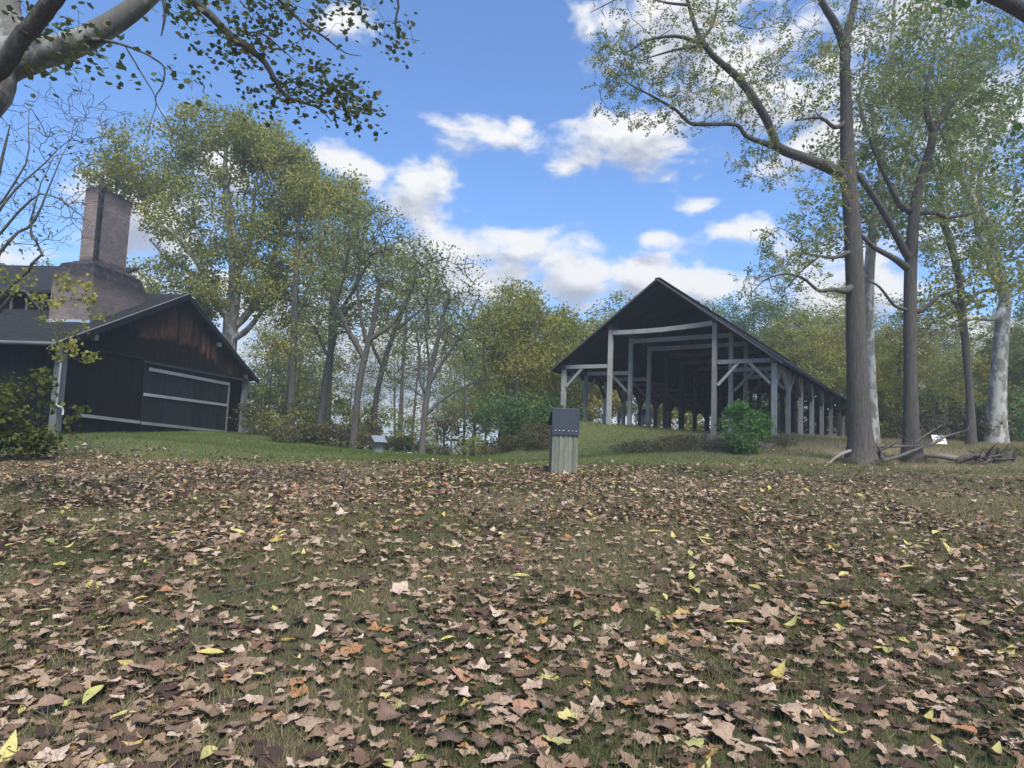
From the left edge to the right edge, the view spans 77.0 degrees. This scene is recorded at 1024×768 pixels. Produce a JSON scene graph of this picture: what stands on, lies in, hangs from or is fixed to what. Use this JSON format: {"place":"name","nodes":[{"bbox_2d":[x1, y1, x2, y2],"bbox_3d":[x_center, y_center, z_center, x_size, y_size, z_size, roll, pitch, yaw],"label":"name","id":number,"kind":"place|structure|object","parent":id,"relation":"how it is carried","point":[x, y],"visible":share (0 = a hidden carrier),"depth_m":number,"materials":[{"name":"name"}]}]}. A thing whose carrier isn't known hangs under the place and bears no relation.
{"place":"outdoors","nodes":[
{"label":"outdoors","id":0,"kind":"place"},
{"bbox_2d":[0,421,1023,767],"bbox_3d":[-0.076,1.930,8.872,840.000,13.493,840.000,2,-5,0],"label":"ground","id":1,"kind":"structure","parent":0,"point":[508,711],"depth_m":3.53,"materials":[{"name":"green plant"}]},
{"bbox_2d":[0,386,27,443],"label":"bush","id":2,"kind":"object","parent":1,"relation":"on","point":[7,410],"visible":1,"depth_m":12.34,"materials":[{"name":"green plant"}]},
{"bbox_2d":[0,371,66,459],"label":"bush","id":3,"kind":"object","parent":1,"relation":"on","point":[39,440],"visible":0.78,"depth_m":12.94,"materials":[{"name":"green plant"}]},
{"bbox_2d":[17,366,64,459],"bbox_3d":[-9.848,0.631,13.335,0.739,2.026,0.878,2,-5,0],"label":"bush","id":4,"kind":"object","parent":1,"relation":"on","point":[44,380],"visible":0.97,"depth_m":13.34,"materials":[{"name":"green plant"}]},
{"bbox_2d":[0,69,133,363],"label":"bare tree","id":5,"kind":"object","parent":1,"relation":"on","point":[26,271],"visible":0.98,"depth_m":14.56,"materials":[{"name":"grey plant"}]},
{"bbox_2d":[61,405,93,457],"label":"bush","id":6,"kind":"object","parent":1,"relation":"on","point":[80,410],"visible":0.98,"depth_m":13.98,"materials":[{"name":"green plant"}]},
{"bbox_2d":[0,186,258,433],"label":"barn","id":7,"kind":"structure","parent":1,"relation":"on","point":[171,362],"depth_m":23.68,"materials":[{"name":"paint"}]},
{"bbox_2d":[140,363,229,431],"bbox_3d":[-13.679,0.779,27.355,0.105,2.661,6.202,2,-5,5],"label":"door","id":8,"kind":"structure","parent":7,"relation":"in","point":[173,399],"depth_m":26.81,"materials":[{"name":"black wood"}]},
{"bbox_2d":[67,94,328,351],"bbox_3d":[-17.419,-6.178,35.759,13.685,19.025,9.286,2,-5,0],"label":"cottonwood tree","id":9,"kind":"object","parent":1,"relation":"on","point":[253,149],"visible":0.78,"depth_m":34.59,"materials":[{"name":"green plant"}]},
{"bbox_2d":[0,0,424,163],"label":"sycamore tree","id":10,"kind":"object","parent":1,"relation":"on","point":[29,49],"visible":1,"depth_m":7.20,"materials":[{"name":"green plant"}]},
{"bbox_2d":[227,399,272,435],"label":"shrub","id":11,"kind":"object","parent":1,"relation":"on","point":[251,406],"visible":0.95,"depth_m":29.06,"materials":[{"name":"green plant"}]},
{"bbox_2d":[245,383,285,432],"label":"shrub","id":12,"kind":"object","parent":1,"relation":"on","point":[254,397],"visible":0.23,"depth_m":38.00,"materials":[{"name":"green plant"}]},
{"bbox_2d":[247,408,288,436],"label":"shrub","id":13,"kind":"object","parent":1,"relation":"on","point":[272,419],"visible":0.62,"depth_m":29.92,"materials":[{"name":"green plant"}]},
{"bbox_2d":[240,332,300,432],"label":"forest tree","id":14,"kind":"object","parent":1,"relation":"on","point":[262,374],"visible":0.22,"depth_m":56.47,"materials":[{"name":"green plant"}]},
{"bbox_2d":[249,311,301,433],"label":"forest tree","id":15,"kind":"object","parent":1,"relation":"on","point":[254,371],"visible":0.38,"depth_m":45.51,"materials":[{"name":"green plant"}]},
{"bbox_2d":[267,424,300,442],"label":"shrub","id":16,"kind":"object","parent":1,"relation":"on","point":[279,434],"visible":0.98,"depth_m":25.67,"materials":[{"name":"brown plant"}]},
{"bbox_2d":[257,348,320,425],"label":"forest tree","id":17,"kind":"object","parent":1,"relation":"on","point":[276,369],"visible":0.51,"depth_m":43.40,"materials":[{"name":"green plant"}]},
{"bbox_2d":[270,398,310,438],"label":"shrub","id":18,"kind":"object","parent":1,"relation":"on","point":[282,406],"visible":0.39,"depth_m":33.67,"materials":[{"name":"green plant"}]},
{"bbox_2d":[269,328,322,425],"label":"forest tree","id":19,"kind":"object","parent":1,"relation":"on","point":[298,381],"visible":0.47,"depth_m":44.27,"materials":[{"name":"green plant"}]},
{"bbox_2d":[276,422,324,443],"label":"shrub","id":20,"kind":"object","parent":1,"relation":"on","point":[302,431],"visible":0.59,"depth_m":27.04,"materials":[{"name":"green plant"}]},
{"bbox_2d":[249,320,360,434],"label":"forest tree","id":21,"kind":"object","parent":1,"relation":"on","point":[321,372],"visible":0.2,"depth_m":56.31,"materials":[{"name":"green plant"}]},
{"bbox_2d":[246,163,384,436],"bbox_3d":[-10.728,-4.393,34.607,6.787,15.387,7.007,2,-5,0],"label":"forest tree","id":22,"kind":"object","parent":1,"relation":"on","point":[325,192],"visible":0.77,"depth_m":33.84,"materials":[{"name":"green plant"}]},
{"bbox_2d":[288,315,342,437],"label":"tree","id":23,"kind":"object","parent":1,"relation":"on","point":[312,366],"visible":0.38,"depth_m":49.09,"materials":[{"name":"green plant"}]},
{"bbox_2d":[283,384,351,442],"bbox_3d":[-9.200,1.603,31.429,3.403,3.137,3.594,-2,-6,40],"label":"shrub","id":24,"kind":"object","parent":1,"relation":"on","point":[315,412],"visible":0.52,"depth_m":30.86,"materials":[{"name":"green plant"}]},
{"bbox_2d":[289,169,373,441],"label":"forest tree","id":25,"kind":"object","parent":1,"relation":"on","point":[328,414],"visible":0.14,"depth_m":41.87,"materials":[{"name":"green plant"}]},
{"bbox_2d":[296,294,373,419],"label":"forest tree","id":26,"kind":"object","parent":1,"relation":"on","point":[334,387],"visible":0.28,"depth_m":46.15,"materials":[{"name":"green plant"}]},
{"bbox_2d":[310,419,363,447],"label":"shrub","id":27,"kind":"object","parent":1,"relation":"on","point":[339,429],"visible":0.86,"depth_m":27.38,"materials":[{"name":"green plant"}]},
{"bbox_2d":[284,194,409,443],"bbox_3d":[-7.473,-2.796,28.733,5.498,11.344,6.010,2,-5,0],"label":"forest tree","id":28,"kind":"object","parent":1,"relation":"on","point":[329,354],"visible":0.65,"depth_m":28.87,"materials":[{"name":"green plant"}]},
{"bbox_2d":[330,344,380,434],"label":"forest tree","id":29,"kind":"object","parent":1,"relation":"on","point":[351,371],"visible":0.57,"depth_m":45.19,"materials":[{"name":"green plant"}]},
{"bbox_2d":[331,332,383,432],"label":"forest tree","id":30,"kind":"object","parent":1,"relation":"on","point":[354,357],"visible":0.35,"depth_m":48.88,"materials":[{"name":"green plant"}]},
{"bbox_2d":[298,199,432,448],"bbox_3d":[-6.138,-2.418,27.091,4.827,10.705,5.898,-2,-6,42],"label":"forest tree","id":31,"kind":"object","parent":1,"relation":"on","point":[370,336],"visible":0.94,"depth_m":26.91,"materials":[{"name":"green plant"}]},
{"bbox_2d":[344,430,392,449],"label":"shrub","id":32,"kind":"object","parent":1,"relation":"on","point":[361,439],"visible":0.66,"depth_m":27.36,"materials":[{"name":"green plant"}]},
{"bbox_2d":[360,326,400,421],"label":"tree","id":33,"kind":"object","parent":1,"relation":"on","point":[372,376],"visible":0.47,"depth_m":37.70,"materials":[{"name":"green plant"}]},
{"bbox_2d":[358,401,412,450],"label":"shrub","id":34,"kind":"object","parent":1,"relation":"on","point":[374,425],"visible":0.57,"depth_m":33.08,"materials":[{"name":"green plant"}]},
{"bbox_2d":[369,321,419,451],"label":"forest tree","id":35,"kind":"object","parent":1,"relation":"on","point":[394,388],"visible":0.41,"depth_m":48.94,"materials":[{"name":"green plant"}]},
{"bbox_2d":[365,344,429,435],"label":"forest tree","id":36,"kind":"object","parent":1,"relation":"on","point":[381,400],"visible":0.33,"depth_m":70.12,"materials":[{"name":"green plant"}]},
{"bbox_2d":[386,434,418,452],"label":"shrub","id":37,"kind":"object","parent":1,"relation":"on","point":[405,439],"visible":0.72,"depth_m":31.41,"materials":[{"name":"green plant"}]},
{"bbox_2d":[354,233,458,448],"bbox_3d":[-5.229,-1.973,32.847,5.352,11.326,5.405,6,-6,-40],"label":"forest tree","id":38,"kind":"object","parent":1,"relation":"on","point":[378,385],"visible":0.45,"depth_m":32.87,"materials":[{"name":"green plant"}]},
{"bbox_2d":[391,412,436,453],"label":"shrub","id":39,"kind":"object","parent":1,"relation":"on","point":[411,419],"visible":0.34,"depth_m":34.89,"materials":[{"name":"green plant"}]},
{"bbox_2d":[362,226,467,436],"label":"forest tree","id":40,"kind":"object","parent":1,"relation":"on","point":[403,373],"visible":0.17,"depth_m":43.87,"materials":[{"name":"green plant"}]},
{"bbox_2d":[376,291,454,445],"bbox_3d":[-5.692,-0.257,39.393,4.350,11.484,5.691,5,-6,-32],"label":"forest tree","id":41,"kind":"object","parent":1,"relation":"on","point":[417,385],"visible":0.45,"depth_m":39.38,"materials":[{"name":"green plant"}]},
{"bbox_2d":[393,306,453,437],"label":"forest tree","id":42,"kind":"object","parent":1,"relation":"on","point":[423,393],"visible":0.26,"depth_m":46.80,"materials":[{"name":"green plant"}]},
{"bbox_2d":[370,241,512,454],"bbox_3d":[-2.833,-1.235,25.852,5.636,8.628,5.323,2,-5,0],"label":"tree","id":43,"kind":"object","parent":1,"relation":"on","point":[426,411],"visible":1,"depth_m":25.92,"materials":[{"name":"green plant"}]},
{"bbox_2d":[410,291,476,451],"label":"tree","id":44,"kind":"object","parent":1,"relation":"on","point":[438,396],"visible":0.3,"depth_m":46.97,"materials":[{"name":"green plant"}]},
{"bbox_2d":[426,415,470,455],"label":"shrub","id":45,"kind":"object","parent":1,"relation":"on","point":[443,434],"visible":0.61,"depth_m":35.86,"materials":[{"name":"green plant"}]},
{"bbox_2d":[432,337,477,455],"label":"forest tree","id":46,"kind":"object","parent":1,"relation":"on","point":[452,401],"visible":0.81,"depth_m":34.67,"materials":[{"name":"green plant"}]},
{"bbox_2d":[432,290,495,455],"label":"forest tree","id":47,"kind":"object","parent":1,"relation":"on","point":[464,409],"visible":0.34,"depth_m":42.05,"materials":[{"name":"green plant"}]},
{"bbox_2d":[451,431,488,456],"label":"shrub","id":48,"kind":"object","parent":1,"relation":"on","point":[479,439],"visible":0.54,"depth_m":31.13,"materials":[{"name":"green plant"}]},
{"bbox_2d":[425,310,517,455],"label":"forest tree","id":49,"kind":"object","parent":1,"relation":"on","point":[460,414],"visible":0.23,"depth_m":67.52,"materials":[{"name":"green plant"}]},
{"bbox_2d":[457,321,506,448],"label":"forest tree","id":50,"kind":"object","parent":1,"relation":"on","point":[482,345],"visible":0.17,"depth_m":43.66,"materials":[{"name":"green plant"}]},
{"bbox_2d":[463,321,552,429],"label":"forest tree","id":51,"kind":"object","parent":1,"relation":"on","point":[474,408],"visible":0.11,"depth_m":48.61,"materials":[{"name":"green plant"}]},
{"bbox_2d":[496,416,525,451],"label":"shrub","id":52,"kind":"object","parent":1,"relation":"on","point":[506,432],"visible":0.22,"depth_m":32.58,"materials":[{"name":"green plant"}]},
{"bbox_2d":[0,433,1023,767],"bbox_3d":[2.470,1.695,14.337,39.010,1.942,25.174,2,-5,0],"label":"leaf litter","id":53,"kind":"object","parent":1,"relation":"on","point":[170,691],"visible":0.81,"depth_m":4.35,"materials":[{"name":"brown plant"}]},
{"bbox_2d":[0,420,1023,475],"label":"lawn grass","id":54,"kind":"structure","parent":1,"relation":"on","point":[952,444],"depth_m":19.76,"materials":[{"name":"green plant"}]},
{"bbox_2d":[474,307,578,409],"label":"forest tree","id":55,"kind":"object","parent":1,"relation":"on","point":[567,390],"visible":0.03,"depth_m":49.19,"materials":[{"name":"green plant"}]},
{"bbox_2d":[458,273,600,452],"bbox_3d":[1.176,-0.762,37.051,7.808,11.171,9.567,0,-5,22],"label":"forest tree","id":56,"kind":"object","parent":1,"relation":"on","point":[536,353],"visible":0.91,"depth_m":35.76,"materials":[{"name":"green plant"}]},
{"bbox_2d":[469,370,592,438],"bbox_3d":[1.024,1.767,33.994,6.558,4.944,5.828,2,-5,0],"label":"bush","id":57,"kind":"object","parent":1,"relation":"on","point":[522,410],"visible":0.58,"depth_m":33.20,"materials":[{"name":"green plant"}]},
{"bbox_2d":[524,431,548,450],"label":"shrub","id":58,"kind":"object","parent":1,"relation":"on","point":[533,441],"visible":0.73,"depth_m":25.64,"materials":[{"name":"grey plant"}]},
{"bbox_2d":[530,391,571,428],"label":"shrub","id":59,"kind":"object","parent":1,"relation":"on","point":[545,412],"visible":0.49,"depth_m":30.55,"materials":[{"name":"green plant"}]},
{"bbox_2d":[547,408,578,473],"bbox_3d":[0.980,1.210,12.494,0.524,1.457,0.640,3,-5,-6],"label":"display box","id":60,"kind":"object","parent":1,"relation":"on","point":[563,423],"visible":0.83,"depth_m":12.22,"materials":[{"name":"paint"}]},
{"bbox_2d":[552,307,633,422],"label":"forest tree","id":61,"kind":"object","parent":1,"relation":"on","point":[600,416],"visible":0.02,"depth_m":64.70,"materials":[{"name":"green plant"}]},
{"bbox_2d":[550,314,638,420],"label":"forest tree","id":62,"kind":"object","parent":1,"relation":"on","point":[592,398],"visible":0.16,"depth_m":49.60,"materials":[{"name":"green plant"}]},
{"bbox_2d":[592,290,638,423],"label":"forest tree","id":63,"kind":"object","parent":1,"relation":"on","point":[617,298],"visible":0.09,"depth_m":73.99,"materials":[{"name":"green plant"}]},
{"bbox_2d":[650,432,691,452],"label":"shrub","id":64,"kind":"object","parent":1,"relation":"on","point":[669,445],"visible":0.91,"depth_m":20.60,"materials":[{"name":"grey plant"}]},
{"bbox_2d":[652,404,703,430],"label":"shrub","id":65,"kind":"object","parent":1,"relation":"on","point":[686,424],"visible":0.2,"depth_m":49.42,"materials":[{"name":"green plant"}]},
{"bbox_2d":[550,277,846,435],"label":"open shed","id":66,"kind":"structure","parent":1,"relation":"on","point":[656,342],"depth_m":31.15,"materials":[{"name":"black wood"}]},
{"bbox_2d":[713,398,776,455],"bbox_3d":[7.238,1.396,20.056,1.975,1.918,1.485,4,-5,-24],"label":"bush","id":67,"kind":"object","parent":1,"relation":"on","point":[741,444],"visible":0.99,"depth_m":19.86,"materials":[{"name":"green plant"}]},
{"bbox_2d":[716,288,786,430],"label":"forest tree","id":68,"kind":"object","parent":1,"relation":"on","point":[742,324],"visible":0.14,"depth_m":63.88,"materials":[{"name":"green plant"}]},
{"bbox_2d":[581,0,940,465],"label":"walnut tree","id":69,"kind":"object","parent":1,"relation":"on","point":[860,438],"visible":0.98,"depth_m":17.28,"materials":[{"name":"green plant"}]},
{"bbox_2d":[743,298,807,394],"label":"forest tree","id":70,"kind":"object","parent":1,"relation":"on","point":[756,318],"visible":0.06,"depth_m":64.73,"materials":[{"name":"green plant"}]},
{"bbox_2d":[750,294,828,365],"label":"forest tree","id":71,"kind":"object","parent":1,"relation":"on","point":[790,305],"visible":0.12,"depth_m":61.27,"materials":[{"name":"green plant"}]},
{"bbox_2d":[758,309,845,433],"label":"forest tree","id":72,"kind":"object","parent":1,"relation":"on","point":[794,356],"visible":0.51,"depth_m":43.92,"materials":[{"name":"green plant"}]},
{"bbox_2d":[777,308,846,433],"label":"maple tree","id":73,"kind":"object","parent":1,"relation":"on","point":[835,387],"visible":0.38,"depth_m":47.01,"materials":[{"name":"green plant"}]},
{"bbox_2d":[806,310,846,435],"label":"forest tree","id":74,"kind":"object","parent":1,"relation":"on","point":[835,327],"visible":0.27,"depth_m":46.70,"materials":[{"name":"green plant"}]},
{"bbox_2d":[809,282,892,353],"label":"forest tree","id":75,"kind":"object","parent":1,"relation":"on","point":[837,295],"visible":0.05,"depth_m":73.39,"materials":[{"name":"green plant"}]},
{"bbox_2d":[833,372,901,418],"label":"forest tree","id":76,"kind":"object","parent":1,"relation":"on","point":[884,388],"visible":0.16,"depth_m":31.28,"materials":[{"name":"green plant"}]},
{"bbox_2d":[818,311,919,394],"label":"forest tree","id":77,"kind":"object","parent":1,"relation":"on","point":[881,327],"visible":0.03,"depth_m":50.35,"materials":[{"name":"green plant"}]},
{"bbox_2d":[843,379,902,437],"bbox_3d":[17.953,1.333,31.491,3.166,3.355,3.344,1,-5,14],"label":"shrub","id":78,"kind":"object","parent":1,"relation":"on","point":[884,402],"visible":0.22,"depth_m":30.66,"materials":[{"name":"green plant"}]},
{"bbox_2d":[844,340,921,435],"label":"forest tree","id":79,"kind":"object","parent":1,"relation":"on","point":[881,358],"visible":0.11,"depth_m":41.13,"materials":[{"name":"green plant"}]},
{"bbox_2d":[873,434,898,462],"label":"fallen branch","id":80,"kind":"object","parent":1,"relation":"on","point":[879,449],"visible":0.6,"depth_m":17.86,"materials":[{"name":"grey wood"}]},
{"bbox_2d":[879,410,902,438],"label":"shrub","id":81,"kind":"object","parent":1,"relation":"on","point":[896,416],"visible":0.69,"depth_m":30.34,"materials":[{"name":"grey plant"}]},
{"bbox_2d":[877,379,921,434],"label":"forest tree","id":82,"kind":"object","parent":1,"relation":"on","point":[898,399],"visible":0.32,"depth_m":31.38,"materials":[{"name":"green plant"}]},
{"bbox_2d":[792,0,1014,442],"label":"sycamore tree","id":83,"kind":"object","parent":1,"relation":"on","point":[875,221],"visible":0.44,"depth_m":22.83,"materials":[{"name":"green plant"}]},
{"bbox_2d":[875,318,943,436],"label":"maple tree","id":84,"kind":"object","parent":1,"relation":"on","point":[899,359],"visible":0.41,"depth_m":32.80,"materials":[{"name":"green plant"}]},
{"bbox_2d":[874,297,944,373],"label":"forest tree","id":85,"kind":"object","parent":1,"relation":"on","point":[900,321],"visible":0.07,"depth_m":71.35,"materials":[{"name":"green plant"}]},
{"bbox_2d":[882,376,956,438],"bbox_3d":[19.893,1.349,31.711,3.479,3.491,3.294,-1,-6,33],"label":"shrub","id":86,"kind":"object","parent":1,"relation":"on","point":[931,389],"visible":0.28,"depth_m":31.16,"materials":[{"name":"green plant"}]},
{"bbox_2d":[823,0,1023,462],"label":"walnut tree","id":87,"kind":"object","parent":1,"relation":"on","point":[909,250],"visible":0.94,"depth_m":18.83,"materials":[{"name":"green plant"}]},
{"bbox_2d":[884,414,973,461],"bbox_3d":[11.864,1.530,18.212,3.136,1.508,0.991,3,-5,-9],"label":"fallen branch","id":88,"kind":"object","parent":1,"relation":"on","point":[908,452],"visible":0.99,"depth_m":18.20,"materials":[{"name":"grey wood"}]},
{"bbox_2d":[918,353,955,430],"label":"forest tree","id":89,"kind":"object","parent":1,"relation":"on","point":[934,364],"visible":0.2,"depth_m":46.51,"materials":[{"name":"green plant"}]},
{"bbox_2d":[917,301,978,385],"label":"forest tree","id":90,"kind":"object","parent":1,"relation":"on","point":[944,340],"visible":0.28,"depth_m":64.31,"materials":[{"name":"green plant"}]},
{"bbox_2d":[921,402,979,440],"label":"shrub","id":91,"kind":"object","parent":1,"relation":"on","point":[934,409],"visible":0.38,"depth_m":29.36,"materials":[{"name":"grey plant"}]},
{"bbox_2d":[882,0,1023,443],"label":"sycamore tree","id":92,"kind":"object","parent":1,"relation":"on","point":[996,412],"visible":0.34,"depth_m":27.79,"materials":[{"name":"green plant"}]},
{"bbox_2d":[882,141,1023,445],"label":"forest tree","id":93,"kind":"object","parent":1,"relation":"on","point":[959,302],"visible":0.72,"depth_m":24.82,"materials":[{"name":"green plant"}]},
{"bbox_2d":[945,382,981,422],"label":"forest tree","id":94,"kind":"object","parent":1,"relation":"on","point":[959,398],"visible":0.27,"depth_m":32.11,"materials":[{"name":"green plant"}]},
{"bbox_2d":[939,335,989,396],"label":"forest tree","id":95,"kind":"object","parent":1,"relation":"on","point":[971,338],"visible":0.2,"depth_m":43.34,"materials":[{"name":"green plant"}]},
{"bbox_2d":[921,399,1009,442],"bbox_3d":[20.546,1.738,29.224,3.464,2.200,3.546,1,-5,16],"label":"shrub","id":96,"kind":"object","parent":1,"relation":"on","point":[938,414],"visible":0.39,"depth_m":29.04,"materials":[{"name":"green plant"}]},
{"bbox_2d":[921,348,1013,436],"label":"maple tree","id":97,"kind":"object","parent":1,"relation":"on","point":[979,361],"visible":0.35,"depth_m":33.94,"materials":[{"name":"green plant"}]},
{"bbox_2d":[915,0,1023,209],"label":"border tree","id":98,"kind":"object","parent":1,"relation":"on","point":[1015,8],"visible":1,"depth_m":9.21,"materials":[{"name":"green plant"}]},
{"bbox_2d":[942,408,1012,441],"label":"shrub","id":99,"kind":"object","parent":1,"relation":"on","point":[962,427],"visible":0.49,"depth_m":28.61,"materials":[{"name":"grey plant"}]},
{"bbox_2d":[956,442,1017,463],"bbox_3d":[13.376,1.970,18.058,1.655,0.665,1.186,2,-5,0],"label":"fallen log","id":100,"kind":"object","parent":1,"relation":"on","point":[989,457],"visible":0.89,"depth_m":17.91,"materials":[{"name":"grey wood"}]},
{"bbox_2d":[971,324,1023,396],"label":"forest tree","id":101,"kind":"object","parent":1,"relation":"on","point":[987,347],"visible":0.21,"depth_m":36.76,"materials":[{"name":"green plant"}]},
{"bbox_2d":[976,385,1023,441],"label":"shrub","id":102,"kind":"object","parent":1,"relation":"on","point":[1014,435],"visible":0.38,"depth_m":29.23,"materials":[{"name":"green plant"}]},
{"bbox_2d":[988,264,1023,387],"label":"forest tree","id":103,"kind":"object","parent":1,"relation":"on","point":[1017,354],"visible":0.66,"depth_m":33.55,"materials":[{"name":"green plant"}]},
{"bbox_2d":[0,0,1023,444],"label":"sky","id":104,"kind":"structure","parent":0,"point":[495,147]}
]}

